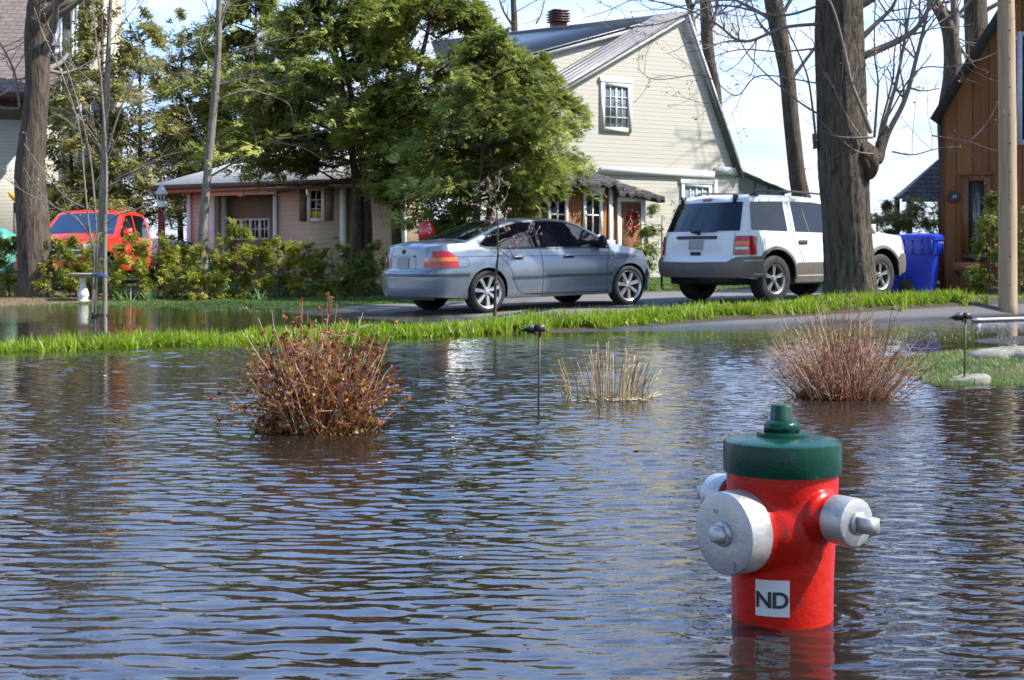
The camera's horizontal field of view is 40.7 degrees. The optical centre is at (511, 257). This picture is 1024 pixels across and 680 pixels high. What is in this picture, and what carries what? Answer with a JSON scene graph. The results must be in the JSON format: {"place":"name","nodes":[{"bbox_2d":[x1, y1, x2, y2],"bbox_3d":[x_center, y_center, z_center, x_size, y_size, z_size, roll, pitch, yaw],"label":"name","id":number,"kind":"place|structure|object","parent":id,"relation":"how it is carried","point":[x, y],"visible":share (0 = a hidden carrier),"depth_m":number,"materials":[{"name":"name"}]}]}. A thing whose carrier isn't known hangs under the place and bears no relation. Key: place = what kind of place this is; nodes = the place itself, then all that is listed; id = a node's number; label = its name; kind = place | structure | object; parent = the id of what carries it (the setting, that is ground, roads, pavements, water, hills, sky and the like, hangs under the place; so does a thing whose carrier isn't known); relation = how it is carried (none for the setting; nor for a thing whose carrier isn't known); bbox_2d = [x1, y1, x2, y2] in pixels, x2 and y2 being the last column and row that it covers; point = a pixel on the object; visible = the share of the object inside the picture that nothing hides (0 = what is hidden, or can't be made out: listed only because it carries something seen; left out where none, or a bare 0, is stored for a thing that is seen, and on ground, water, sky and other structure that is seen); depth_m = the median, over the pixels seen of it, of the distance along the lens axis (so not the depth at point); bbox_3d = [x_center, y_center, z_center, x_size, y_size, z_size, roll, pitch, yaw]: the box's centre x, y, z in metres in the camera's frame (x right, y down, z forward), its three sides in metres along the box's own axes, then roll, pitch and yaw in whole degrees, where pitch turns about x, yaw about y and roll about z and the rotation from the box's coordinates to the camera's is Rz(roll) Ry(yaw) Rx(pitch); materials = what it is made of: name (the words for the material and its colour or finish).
{"place":"outdoors","nodes":[
{"label":"outdoors","id":0,"kind":"place"},
{"bbox_2d":[189,249,215,286],"bbox_3d":[-6.874,0.245,30.600,0.620,0.870,0.620,0,0,0],"label":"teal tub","id":1,"kind":"object","parent":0,"point":[210,267],"visible":0.1,"depth_m":30.45,"materials":[{"name":"blue plastic"}]},
{"bbox_2d":[0,305,1023,679],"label":"water","id":2,"kind":"structure","parent":0,"point":[472,511],"depth_m":4.67,"materials":[{"name":"liquid"}]},
{"bbox_2d":[550,341,660,401],"bbox_3d":[0.574,0.718,8.442,0.704,0.405,0.379,0,0,0],"label":"dry stem clump","id":3,"kind":"object","parent":2,"relation":"in","point":[635,394],"visible":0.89,"depth_m":8.43,"materials":[{"name":"plant"}]},
{"bbox_2d":[0,270,1023,385],"bbox_3d":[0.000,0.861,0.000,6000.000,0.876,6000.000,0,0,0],"label":"ground","id":4,"kind":"structure","parent":0,"point":[57,290],"depth_m":23.47,"materials":[{"name":"green plant"}]},
{"bbox_2d":[0,236,16,295],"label":"hedge cedar","id":5,"kind":"object","parent":4,"relation":"on","point":[12,281],"visible":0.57,"depth_m":27.21,"materials":[{"name":"green plant"}]},
{"bbox_2d":[0,227,16,288],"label":"tarp mound","id":6,"kind":"object","parent":4,"relation":"on","point":[5,233],"visible":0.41,"depth_m":32.69,"materials":[{"name":"teal plastic"}]},
{"bbox_2d":[0,235,16,292],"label":"hedge cedar","id":7,"kind":"object","parent":4,"relation":"on","point":[3,276],"visible":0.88,"depth_m":27.16,"materials":[{"name":"green plant"}]},
{"bbox_2d":[8,191,15,233],"bbox_3d":[-12.522,-0.404,35.000,0.531,2.548,0.150,0,0,0],"label":"yellow kayak","id":8,"kind":"object","parent":4,"relation":"on","point":[11,195],"visible":0.34,"depth_m":34.97,"materials":[{"name":"plastic"}]},
{"bbox_2d":[0,0,57,231],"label":"shingled house","id":9,"kind":"structure","parent":4,"relation":"on","point":[12,21],"depth_m":42.95,"materials":[{"name":"beige"}]},
{"bbox_2d":[31,234,86,297],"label":"hedge cedar","id":10,"kind":"object","parent":4,"relation":"on","point":[71,282],"visible":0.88,"depth_m":26.90,"materials":[{"name":"green plant"}]},
{"bbox_2d":[1,1,132,339],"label":"multi stem sapling","id":11,"kind":"object","parent":4,"relation":"on","point":[95,260],"visible":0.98,"depth_m":13.89,"materials":[{"name":"grey plant"}]},
{"bbox_2d":[91,313,107,318],"bbox_3d":[-4.155,0.584,13.900,0.167,0.060,0.064,0,0,0],"label":"strap tie","id":12,"kind":"object","parent":11,"relation":"attached to","point":[95,315],"visible":1,"depth_m":13.87,"materials":[{"name":"black plastic"}]},
{"bbox_2d":[91,273,107,276],"bbox_3d":[-4.154,0.177,13.900,0.168,0.044,0.069,0,0,0],"label":"rope tie","id":13,"kind":"object","parent":11,"relation":"attached to","point":[99,275],"visible":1,"depth_m":13.87,"materials":[{"name":"blue fabric"}]},
{"bbox_2d":[0,0,134,297],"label":"leaning old tree","id":14,"kind":"object","parent":4,"relation":"on","point":[33,232],"visible":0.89,"depth_m":26.77,"materials":[{"name":"brown plant"}]},
{"bbox_2d":[45,41,99,279],"bbox_3d":[-12.271,-2.529,38.512,2.970,7.113,2.941,0,0,0],"label":"olive conifer","id":15,"kind":"object","parent":4,"relation":"on","point":[76,177],"visible":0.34,"depth_m":38.20,"materials":[{"name":"green plant"}]},
{"bbox_2d":[52,233,107,297],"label":"hedge cedar","id":16,"kind":"object","parent":4,"relation":"on","point":[72,241],"visible":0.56,"depth_m":27.10,"materials":[{"name":"green plant"}]},
{"bbox_2d":[66,273,95,300],"bbox_3d":[-8.172,0.571,26.300,0.630,0.546,0.630,0,0,0],"label":"bird bath","id":17,"kind":"object","parent":4,"relation":"on","point":[83,294],"visible":0.9,"depth_m":26.22,"materials":[{"name":"white stone"}]},
{"bbox_2d":[58,0,122,209],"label":"cream bay house","id":18,"kind":"structure","parent":4,"relation":"on","point":[65,19],"depth_m":40.93,"materials":[{"name":"paint"}]},
{"bbox_2d":[50,45,59,70],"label":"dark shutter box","id":19,"kind":"object","parent":18,"relation":"attached to","point":[53,48],"visible":0.18,"depth_m":40.08,"materials":[{"name":"metal"}]},
{"bbox_2d":[79,97,99,132],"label":"window","id":20,"kind":"structure","parent":18,"relation":"in","point":[93,102],"depth_m":40.88,"materials":[{"name":"white glass"}]},
{"bbox_2d":[13,210,174,286],"bbox_3d":[-10.209,-0.215,34.175,2.386,1.930,5.850,0,0,5],"label":"red pickup truck","id":21,"kind":"object","parent":4,"relation":"on","point":[62,224],"visible":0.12,"depth_m":33.27,"materials":[{"name":"paint"}]},
{"bbox_2d":[46,0,160,222],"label":"olive conifer","id":22,"kind":"object","parent":4,"relation":"on","point":[85,38],"visible":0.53,"depth_m":37.76,"materials":[{"name":"green plant"}]},
{"bbox_2d":[24,0,183,339],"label":"young tree","id":23,"kind":"object","parent":4,"relation":"on","point":[105,222],"visible":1,"depth_m":13.89,"materials":[{"name":"grey plant"}]},
{"bbox_2d":[4,0,205,293],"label":"brown young trunk","id":24,"kind":"object","parent":4,"relation":"on","point":[108,56],"visible":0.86,"depth_m":28.56,"materials":[{"name":"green plant"}]},
{"bbox_2d":[77,232,133,296],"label":"hedge cedar","id":25,"kind":"object","parent":4,"relation":"on","point":[88,250],"visible":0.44,"depth_m":27.26,"materials":[{"name":"green plant"}]},
{"bbox_2d":[110,287,139,299],"bbox_3d":[-7.512,0.675,26.608,0.683,0.292,0.474,0,0,-34],"label":"bulb plant","id":26,"kind":"object","parent":4,"relation":"on","point":[121,296],"visible":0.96,"depth_m":26.58,"materials":[{"name":"green plant"}]},
{"bbox_2d":[107,230,158,298],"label":"hedge cedar","id":27,"kind":"object","parent":4,"relation":"on","point":[120,250],"visible":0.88,"depth_m":26.88,"materials":[{"name":"green plant"}]},
{"bbox_2d":[74,4,203,277],"bbox_3d":[-10.399,-3.220,38.965,3.641,8.006,3.719,0,0,0],"label":"olive conifer","id":28,"kind":"object","parent":4,"relation":"on","point":[166,133],"visible":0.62,"depth_m":38.76,"materials":[{"name":"green plant"}]},
{"bbox_2d":[136,290,155,300],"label":"bulb plant","id":29,"kind":"object","parent":4,"relation":"on","point":[148,297],"visible":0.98,"depth_m":26.49,"materials":[{"name":"green plant"}]},
{"bbox_2d":[131,230,187,297],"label":"hedge cedar","id":30,"kind":"object","parent":4,"relation":"on","point":[174,272],"visible":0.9,"depth_m":27.09,"materials":[{"name":"green plant"}]},
{"bbox_2d":[155,183,167,289],"bbox_3d":[-7.490,-0.403,29.500,0.240,2.392,0.240,0,0,0],"label":"lantern post","id":31,"kind":"object","parent":4,"relation":"on","point":[161,192],"visible":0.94,"depth_m":29.44,"materials":[{"name":"black metal"}]},
{"bbox_2d":[169,242,192,285],"bbox_3d":[-7.320,0.159,30.500,0.429,1.020,0.429,0,0,0],"label":"blue tub","id":32,"kind":"object","parent":4,"relation":"on","point":[190,243],"visible":0.17,"depth_m":30.35,"materials":[{"name":"blue plastic"}]},
{"bbox_2d":[149,240,213,298],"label":"hedge cedar","id":33,"kind":"object","parent":4,"relation":"on","point":[184,251],"visible":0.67,"depth_m":27.42,"materials":[{"name":"green plant"}]},
{"bbox_2d":[122,7,242,240],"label":"olive conifer","id":34,"kind":"object","parent":4,"relation":"on","point":[182,43],"visible":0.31,"depth_m":40.69,"materials":[{"name":"green plant"}]},
{"bbox_2d":[152,29,240,236],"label":"olive conifer","id":35,"kind":"object","parent":4,"relation":"on","point":[170,111],"visible":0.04,"depth_m":42.63,"materials":[{"name":"green plant"}]},
{"bbox_2d":[178,242,234,300],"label":"hedge cedar","id":36,"kind":"object","parent":4,"relation":"on","point":[195,255],"visible":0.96,"depth_m":26.86,"materials":[{"name":"green plant"}]},
{"bbox_2d":[205,216,261,297],"bbox_3d":[-5.442,0.045,27.210,1.060,1.734,1.188,0,0,34],"label":"hedge cedar","id":37,"kind":"object","parent":4,"relation":"on","point":[223,256],"visible":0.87,"depth_m":27.14,"materials":[{"name":"green plant"}]},
{"bbox_2d":[150,0,346,184],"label":"cedar tree","id":38,"kind":"object","parent":4,"relation":"on","point":[235,38],"visible":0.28,"depth_m":39.69,"materials":[{"name":"green plant"}]},
{"bbox_2d":[145,0,363,293],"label":"slender tree","id":39,"kind":"object","parent":4,"relation":"on","point":[203,232],"visible":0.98,"depth_m":28.16,"materials":[{"name":"brown plant"}]},
{"bbox_2d":[245,287,272,299],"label":"bulb plant","id":40,"kind":"object","parent":4,"relation":"on","point":[253,297],"visible":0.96,"depth_m":26.33,"materials":[{"name":"green plant"}]},
{"bbox_2d":[238,239,283,297],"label":"hedge cedar","id":41,"kind":"object","parent":4,"relation":"on","point":[266,253],"visible":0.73,"depth_m":27.37,"materials":[{"name":"green plant"}]},
{"bbox_2d":[248,234,313,297],"bbox_3d":[-4.519,0.239,27.019,1.374,1.399,1.079,0,0,0],"label":"hedge cedar","id":42,"kind":"object","parent":4,"relation":"on","point":[281,250],"visible":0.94,"depth_m":26.86,"materials":[{"name":"green plant"}]},
{"bbox_2d":[279,237,331,296],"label":"hedge cedar","id":43,"kind":"object","parent":4,"relation":"on","point":[298,248],"visible":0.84,"depth_m":27.14,"materials":[{"name":"green plant"}]},
{"bbox_2d":[206,291,411,435],"bbox_3d":[-0.996,0.574,6.911,0.983,0.811,0.768,0,0,0],"label":"red leaf shrub","id":44,"kind":"object","parent":4,"relation":"on","point":[309,407],"visible":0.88,"depth_m":6.87,"materials":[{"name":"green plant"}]},
{"bbox_2d":[148,128,481,280],"bbox_3d":[-3.713,-1.580,37.548,8.213,4.900,8.780,0,0,30],"label":"garage bungalow","id":45,"kind":"object","parent":4,"relation":"on","point":[292,214],"visible":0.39,"depth_m":34.36,"materials":[{"name":"beige"}]},
{"bbox_2d":[221,194,273,279],"bbox_3d":[-6.609,-0.369,35.340,1.927,2.478,0.300,0,0,30],"label":"garage door","id":46,"kind":"structure","parent":45,"relation":"in","point":[257,210],"depth_m":35.53,"materials":[{"name":"beige wood"}]},
{"bbox_2d":[307,185,325,221],"bbox_3d":[-4.800,-1.332,33.865,0.633,0.918,0.085,0,0,30],"label":"window","id":47,"kind":"structure","parent":45,"relation":"in","point":[315,197],"depth_m":33.87,"materials":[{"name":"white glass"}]},
{"bbox_2d":[185,0,462,286],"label":"leafy tree","id":48,"kind":"object","parent":4,"relation":"on","point":[338,75],"visible":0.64,"depth_m":29.42,"materials":[{"name":"green plant"}]},
{"bbox_2d":[305,237,351,296],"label":"hedge cedar","id":49,"kind":"object","parent":4,"relation":"on","point":[317,293],"visible":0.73,"depth_m":27.23,"materials":[{"name":"green plant"}]},
{"bbox_2d":[326,243,382,297],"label":"hedge cedar","id":50,"kind":"object","parent":4,"relation":"on","point":[365,272],"visible":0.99,"depth_m":26.83,"materials":[{"name":"green plant"}]},
{"bbox_2d":[346,234,385,296],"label":"hedge cedar","id":51,"kind":"object","parent":4,"relation":"on","point":[359,285],"visible":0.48,"depth_m":27.12,"materials":[{"name":"green plant"}]},
{"bbox_2d":[312,0,533,244],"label":"cedar tree","id":52,"kind":"object","parent":4,"relation":"on","point":[405,17],"visible":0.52,"depth_m":28.25,"materials":[{"name":"green plant"}]},
{"bbox_2d":[418,220,434,239],"bbox_3d":[-1.563,0.073,25.200,0.310,1.505,0.310,0,0,0],"label":"garden ornament","id":53,"kind":"object","parent":4,"relation":"on","point":[426,228],"visible":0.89,"depth_m":25.08,"materials":[{"name":"metal"}]},
{"bbox_2d":[382,26,585,269],"bbox_3d":[-0.513,-1.769,26.294,3.962,5.231,3.966,0,0,0],"label":"bushy cedar","id":54,"kind":"object","parent":4,"relation":"on","point":[477,61],"visible":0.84,"depth_m":25.85,"materials":[{"name":"green plant"}]},
{"bbox_2d":[0,285,989,352],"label":"grass strip","id":55,"kind":"object","parent":4,"relation":"on","point":[564,319],"visible":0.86,"depth_m":16.05,"materials":[{"name":"green plant"}]},
{"bbox_2d":[466,170,541,318],"bbox_3d":[-0.102,-0.127,17.229,0.948,1.951,0.315,0,0,0],"label":"magnolia sapling","id":56,"kind":"object","parent":4,"relation":"on","point":[495,279],"visible":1,"depth_m":17.19,"materials":[{"name":"brown plant"}]},
{"bbox_2d":[499,0,546,31],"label":"bare tree","id":57,"kind":"object","parent":4,"relation":"on","point":[513,20],"visible":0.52,"depth_m":51.92,"materials":[{"name":"brown plant"}]},
{"bbox_2d":[520,324,544,407],"bbox_3d":[0.119,0.777,8.000,0.148,0.786,0.100,0,0,0],"label":"path light","id":58,"kind":"object","parent":4,"relation":"on","point":[534,328],"visible":0.81,"depth_m":7.99,"materials":[{"name":"metal"}]},
{"bbox_2d":[462,50,606,227],"bbox_3d":[0.476,-1.736,28.457,2.904,5.054,2.933,0,0,45],"label":"slim cedar","id":59,"kind":"object","parent":4,"relation":"on","point":[572,105],"visible":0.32,"depth_m":28.05,"materials":[{"name":"green plant"}]},
{"bbox_2d":[503,156,664,257],"bbox_3d":[1.114,-0.683,29.789,3.363,3.107,2.917,0,0,-37],"label":"porch","id":60,"kind":"object","parent":4,"relation":"on","point":[615,207],"visible":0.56,"depth_m":28.96,"materials":[{"name":"brown wood"}]},
{"bbox_2d":[547,186,567,220],"bbox_3d":[0.931,-0.935,28.236,0.623,1.068,0.085,0,0,-36],"label":"window","id":61,"kind":"structure","parent":60,"relation":"in","point":[557,213],"depth_m":28.27,"materials":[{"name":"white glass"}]},
{"bbox_2d":[582,187,604,235],"bbox_3d":[1.683,-0.935,28.782,0.616,1.068,0.085,0,0,-36],"label":"window","id":62,"kind":"structure","parent":60,"relation":"in","point":[592,212],"depth_m":28.81,"materials":[{"name":"white glass"}]},
{"bbox_2d":[617,196,645,257],"bbox_3d":[2.553,-0.221,29.554,0.780,2.182,0.051,0,0,-36],"label":"door","id":63,"kind":"structure","parent":60,"relation":"in","point":[625,237],"depth_m":29.51,"materials":[{"name":"brown wood"}]},
{"bbox_2d":[626,209,640,233],"bbox_3d":[2.601,-0.779,29.518,0.369,0.537,0.132,0,0,-37],"label":"wreath","id":64,"kind":"object","parent":60,"relation":"attached to","point":[634,227],"visible":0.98,"depth_m":29.51,"materials":[{"name":"red plant"}]},
{"bbox_2d":[431,9,743,276],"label":"gable house","id":65,"kind":"structure","parent":4,"relation":"on","point":[649,139],"depth_m":37.60,"materials":[{"name":"beige wood"}]},
{"bbox_2d":[599,77,633,132],"bbox_3d":[2.779,-4.072,36.831,1.088,1.439,0.085,0,0,-30],"label":"window","id":66,"kind":"structure","parent":65,"relation":"in","point":[616,118],"depth_m":36.82,"materials":[{"name":"grey wood"}]},
{"bbox_2d":[679,179,713,198],"bbox_3d":[5.100,-1.582,38.171,1.145,1.150,0.085,0,0,-30],"label":"window","id":67,"kind":"structure","parent":65,"relation":"in","point":[690,188],"depth_m":38.12,"materials":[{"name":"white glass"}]},
{"bbox_2d":[633,197,678,290],"bbox_3d":[3.155,-0.184,28.514,1.798,2.121,1.557,0,0,0],"label":"hedge shrub","id":68,"kind":"object","parent":4,"relation":"on","point":[650,231],"visible":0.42,"depth_m":28.28,"materials":[{"name":"green plant"}]},
{"bbox_2d":[584,0,878,196],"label":"bare tree","id":69,"kind":"object","parent":4,"relation":"on","point":[794,153],"visible":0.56,"depth_m":31.65,"materials":[{"name":"brown plant"}]},
{"bbox_2d":[668,0,802,106],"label":"bare tree","id":70,"kind":"object","parent":4,"relation":"on","point":[707,40],"visible":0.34,"depth_m":46.84,"materials":[{"name":"brown plant"}]},
{"bbox_2d":[738,171,790,195],"bbox_3d":[6.677,-0.818,40.586,2.227,3.376,2.700,0,0,-8],"label":"sun room","id":71,"kind":"object","parent":4,"relation":"on","point":[748,183],"visible":0.19,"depth_m":39.34,"materials":[{"name":"grey"}]},
{"bbox_2d":[696,403,879,629],"bbox_3d":[0.638,0.788,3.350,0.392,0.864,0.486,0,0,0],"label":"fire hydrant","id":72,"kind":"object","parent":4,"relation":"on","point":[778,518],"visible":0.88,"depth_m":3.23,"materials":[{"name":"red metal"}]},
{"bbox_2d":[575,0,1023,296],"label":"maple tree","id":73,"kind":"object","parent":4,"relation":"on","point":[850,158],"visible":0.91,"depth_m":20.56,"materials":[{"name":"brown plant"}]},
{"bbox_2d":[748,292,945,400],"bbox_3d":[2.069,0.606,8.670,1.229,0.807,0.919,0,0,0],"label":"bare twig shrub","id":74,"kind":"object","parent":4,"relation":"on","point":[857,384],"visible":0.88,"depth_m":8.51,"materials":[{"name":"red plant"}]},
{"bbox_2d":[871,199,916,233],"bbox_3d":[8.353,-0.235,31.128,1.831,2.222,1.873,0,0,0],"label":"hedge shrub","id":75,"kind":"object","parent":4,"relation":"on","point":[906,223],"visible":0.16,"depth_m":30.87,"materials":[{"name":"green plant"}]},
{"bbox_2d":[874,197,939,285],"bbox_3d":[8.908,-0.273,31.144,1.803,2.220,1.888,0,0,0],"label":"hedge shrub","id":76,"kind":"object","parent":4,"relation":"on","point":[914,208],"visible":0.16,"depth_m":30.93,"materials":[{"name":"green plant"}]},
{"bbox_2d":[892,158,939,234],"bbox_3d":[10.883,-0.992,33.585,3.220,3.724,1.430,0,0,0],"label":"shingled gazebo","id":77,"kind":"object","parent":4,"relation":"on","point":[925,184],"visible":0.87,"depth_m":33.12,"materials":[{"name":"grey"}]},
{"bbox_2d":[905,199,939,285],"bbox_3d":[9.510,-0.269,31.234,2.121,2.138,2.132,0,0,0],"label":"hedge shrub","id":78,"kind":"object","parent":4,"relation":"on","point":[929,225],"visible":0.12,"depth_m":30.77,"materials":[{"name":"green plant"}]},
{"bbox_2d":[922,0,976,233],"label":"bare tree","id":79,"kind":"object","parent":4,"relation":"on","point":[953,51],"visible":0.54,"depth_m":38.86,"materials":[{"name":"brown plant"}]},
{"bbox_2d":[921,0,996,54],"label":"bare tree","id":80,"kind":"object","parent":4,"relation":"on","point":[980,9],"visible":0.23,"depth_m":39.74,"materials":[{"name":"brown plant"}]},
{"bbox_2d":[948,312,971,377],"bbox_3d":[3.097,0.755,9.550,0.148,0.751,0.100,0,0,0],"label":"path light","id":81,"kind":"object","parent":4,"relation":"on","point":[959,316],"visible":0.81,"depth_m":9.54,"materials":[{"name":"metal"}]},
{"bbox_2d":[952,262,979,291],"bbox_3d":[8.738,0.405,26.532,0.488,0.630,0.254,0,0,24],"label":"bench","id":82,"kind":"object","parent":4,"relation":"on","point":[958,266],"visible":0.57,"depth_m":26.46,"materials":[{"name":"brown wood"}]},
{"bbox_2d":[945,373,990,383],"bbox_3d":[3.162,0.909,9.614,0.318,0.204,0.289,0,0,0],"label":"flat stone","id":83,"kind":"object","parent":4,"relation":"on","point":[979,378],"visible":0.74,"depth_m":9.50,"materials":[{"name":"grey stone"}]},
{"bbox_2d":[930,0,1023,291],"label":"brown wood house","id":84,"kind":"structure","parent":4,"relation":"on","point":[975,105],"depth_m":26.71,"materials":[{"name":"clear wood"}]},
{"bbox_2d":[947,191,959,202],"bbox_3d":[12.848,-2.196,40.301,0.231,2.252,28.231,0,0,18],"label":"number plaque","id":85,"kind":"object","parent":84,"relation":"attached to","point":[953,196],"visible":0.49,"depth_m":26.86,"materials":[{"name":"grey metal"}]},
{"bbox_2d":[959,173,992,259],"bbox_3d":[8.979,-0.794,26.692,0.640,1.677,0.111,0,0,24],"label":"window","id":86,"kind":"structure","parent":84,"relation":"in","point":[973,186],"depth_m":26.73,"materials":[{"name":"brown wood"}]},
{"bbox_2d":[1017,31,1023,144],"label":"upper window","id":87,"kind":"structure","parent":84,"relation":"in","point":[1020,47],"depth_m":26.36,"materials":[{"name":"white"}]},
{"bbox_2d":[962,191,1019,294],"bbox_3d":[8.523,-0.113,24.615,1.053,2.160,0.964,0,0,0],"label":"columnar cedar","id":88,"kind":"object","parent":4,"relation":"on","point":[979,284],"visible":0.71,"depth_m":24.51,"materials":[{"name":"green plant"}]},
{"bbox_2d":[968,346,1023,359],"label":"flat stone","id":89,"kind":"object","parent":4,"relation":"on","point":[1001,352],"visible":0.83,"depth_m":10.84,"materials":[{"name":"grey stone"}]},
{"bbox_2d":[997,0,1016,313],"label":"utility pole","id":90,"kind":"object","parent":4,"relation":"on","point":[1007,221],"visible":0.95,"depth_m":20.49,"materials":[{"name":"wood"}]},
{"bbox_2d":[1017,207,1023,294],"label":"leafy shrub","id":91,"kind":"object","parent":4,"relation":"on","point":[1021,273],"visible":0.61,"depth_m":24.05,"materials":[{"name":"green plant"}]},
{"bbox_2d":[55,0,996,241],"label":"sky","id":92,"kind":"structure","parent":0,"point":[762,154],"materials":[{"name":"white"}]},
{"bbox_2d":[284,289,976,323],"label":"neighbour driveway","id":93,"kind":"structure","parent":0,"point":[450,311],"depth_m":22.01,"materials":[{"name":"grey asphalt"}]},
{"bbox_2d":[380,218,649,312],"bbox_3d":[0.148,0.082,21.661,4.516,1.415,1.918,-2,1,-36],"label":"silver sedan","id":94,"kind":"object","parent":93,"relation":"on","point":[563,261],"visible":0.97,"depth_m":20.73,"materials":[{"name":"blue paint"}]},
{"bbox_2d":[658,190,905,301],"bbox_3d":[4.635,-0.202,23.116,4.657,1.777,2.192,-1,0,-38],"label":"white suv","id":95,"kind":"object","parent":93,"relation":"on","point":[767,247],"visible":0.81,"depth_m":21.77,"materials":[{"name":"paint"}]},
{"bbox_2d":[890,235,903,293],"bbox_3d":[7.192,0.125,25.619,0.630,1.105,0.793,0,0,25],"label":"wheelie bin","id":96,"kind":"object","parent":93,"relation":"on","point":[898,278],"visible":0.04,"depth_m":25.37,"materials":[{"name":"plastic"}]},
{"bbox_2d":[898,233,943,292],"bbox_3d":[7.313,0.119,24.760,0.793,1.105,0.630,0,0,28],"label":"wheelie bin","id":97,"kind":"object","parent":93,"relation":"on","point":[923,252],"visible":0.75,"depth_m":24.51,"materials":[{"name":"plastic"}]},
{"bbox_2d":[580,304,1023,343],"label":"driveway","id":98,"kind":"structure","parent":0,"point":[977,311],"depth_m":18.63,"materials":[{"name":"concrete"}]},
{"bbox_2d":[905,329,1020,344],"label":"gravel grains","id":99,"kind":"object","parent":98,"relation":"on","point":[976,331],"visible":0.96,"depth_m":15.10},
{"bbox_2d":[971,316,1023,321],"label":"metal pipe","id":100,"kind":"object","parent":98,"relation":"on","point":[986,319],"visible":0.98,"depth_m":18.80,"materials":[{"name":"silver metal"}]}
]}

